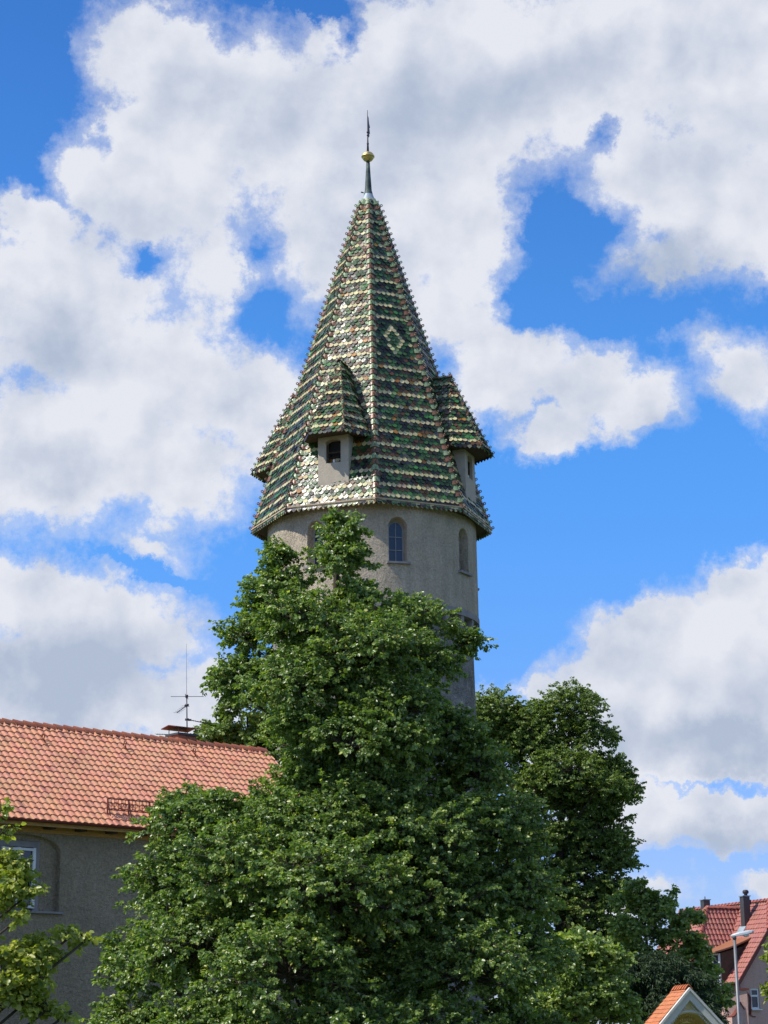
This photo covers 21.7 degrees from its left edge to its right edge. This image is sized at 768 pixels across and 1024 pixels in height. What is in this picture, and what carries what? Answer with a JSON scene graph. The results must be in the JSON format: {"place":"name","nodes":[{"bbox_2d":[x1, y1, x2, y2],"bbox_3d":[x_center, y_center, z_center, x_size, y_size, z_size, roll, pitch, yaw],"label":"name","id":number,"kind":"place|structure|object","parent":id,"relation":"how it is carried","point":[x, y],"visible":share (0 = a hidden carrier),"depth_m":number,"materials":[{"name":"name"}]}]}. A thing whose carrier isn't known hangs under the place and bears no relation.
{"place":"outdoors","nodes":[
{"label":"outdoors","id":0,"kind":"place"},
{"bbox_2d":[0,718,320,1023],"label":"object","id":1,"kind":"structure","parent":0,"point":[79,797],"depth_m":58.66,"materials":[{"name":"tile"}]},
{"bbox_2d":[0,840,63,913],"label":"window","id":2,"kind":"structure","parent":1,"relation":"in","point":[34,850],"depth_m":56.77,"materials":[{"name":"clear glass"}]},
{"bbox_2d":[156,644,207,734],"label":"roof aerial","id":3,"kind":"object","parent":1,"relation":"attached to","point":[186,705],"visible":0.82,"depth_m":66.93,"materials":[{"name":"grey metal"}]},
{"bbox_2d":[249,110,494,1023],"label":"round tower","id":4,"kind":"structure","parent":0,"point":[377,425],"depth_m":80.43,"materials":[{"name":"tile"}]},
{"bbox_2d":[303,528,322,568],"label":"window","id":5,"kind":"structure","parent":4,"relation":"in","point":[315,539],"depth_m":79.09,"materials":[{"name":"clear glass"}]},
{"bbox_2d":[386,522,410,564],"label":"window","id":6,"kind":"structure","parent":4,"relation":"in","point":[395,530],"depth_m":78.57,"materials":[{"name":"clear glass"}]},
{"bbox_2d":[458,565,472,576],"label":"window","id":7,"kind":"structure","parent":4,"relation":"in","point":[460,571],"depth_m":79.82,"materials":[{"name":"grey stone"}]},
{"bbox_2d":[0,0,767,1023],"label":"sky","id":8,"kind":"structure","parent":0,"point":[573,194],"materials":[{"name":"blue"}]},
{"bbox_2d":[657,890,767,1023],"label":"pink house","id":9,"kind":"structure","parent":0,"point":[723,924],"depth_m":110.97,"materials":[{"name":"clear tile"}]},
{"bbox_2d":[750,988,762,1009],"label":"window","id":10,"kind":"structure","parent":9,"relation":"in","point":[754,991],"depth_m":109.80,"materials":[{"name":"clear glass"}]},
{"bbox_3d":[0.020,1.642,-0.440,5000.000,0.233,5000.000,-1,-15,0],"label":"ground","id":11,"kind":"structure","parent":0,"visible":0},
{"bbox_2d":[0,797,103,1023],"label":"lime tree","id":12,"kind":"object","parent":11,"relation":"on","point":[26,982],"visible":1,"depth_m":27.21,"materials":[{"name":"green plant"}]},
{"bbox_2d":[192,691,296,766],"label":"lime tree","id":13,"kind":"object","parent":11,"relation":"on","point":[228,730],"visible":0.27,"depth_m":73.83,"materials":[{"name":"green plant"}]},
{"bbox_2d":[78,507,580,1023],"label":"lime tree","id":14,"kind":"object","parent":11,"relation":"on","point":[342,845],"visible":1,"depth_m":42.41,"materials":[{"name":"green plant"}]},
{"bbox_2d":[475,677,648,1023],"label":"lime tree","id":15,"kind":"object","parent":11,"relation":"on","point":[598,791],"visible":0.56,"depth_m":93.68,"materials":[{"name":"green plant"}]},
{"bbox_2d":[490,922,647,1023],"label":"broadleaf tree","id":16,"kind":"object","parent":11,"relation":"on","point":[589,989],"visible":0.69,"depth_m":63.42,"materials":[{"name":"green plant"}]},
{"bbox_2d":[593,949,730,1023],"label":"yew tree","id":17,"kind":"object","parent":11,"relation":"on","point":[656,975],"visible":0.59,"depth_m":67.51,"materials":[{"name":"green plant"}]},
{"bbox_2d":[604,875,735,1009],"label":"broadleaf tree","id":18,"kind":"object","parent":11,"relation":"on","point":[638,898],"visible":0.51,"depth_m":85.86,"materials":[{"name":"green plant"}]},
{"bbox_2d":[644,984,723,1023],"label":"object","id":19,"kind":"object","parent":11,"relation":"on","point":[683,1004],"visible":1,"depth_m":58.16,"materials":[{"name":"orange tile"}]},
{"bbox_2d":[731,930,753,1023],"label":"street lamp","id":20,"kind":"object","parent":11,"relation":"on","point":[746,933],"visible":1,"depth_m":74.07,"materials":[{"name":"metal"}]},
{"bbox_2d":[759,937,767,1003],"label":"broadleaf tree","id":21,"kind":"object","parent":11,"relation":"on","point":[764,988],"visible":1,"depth_m":56.60,"materials":[{"name":"green plant"}]}
]}

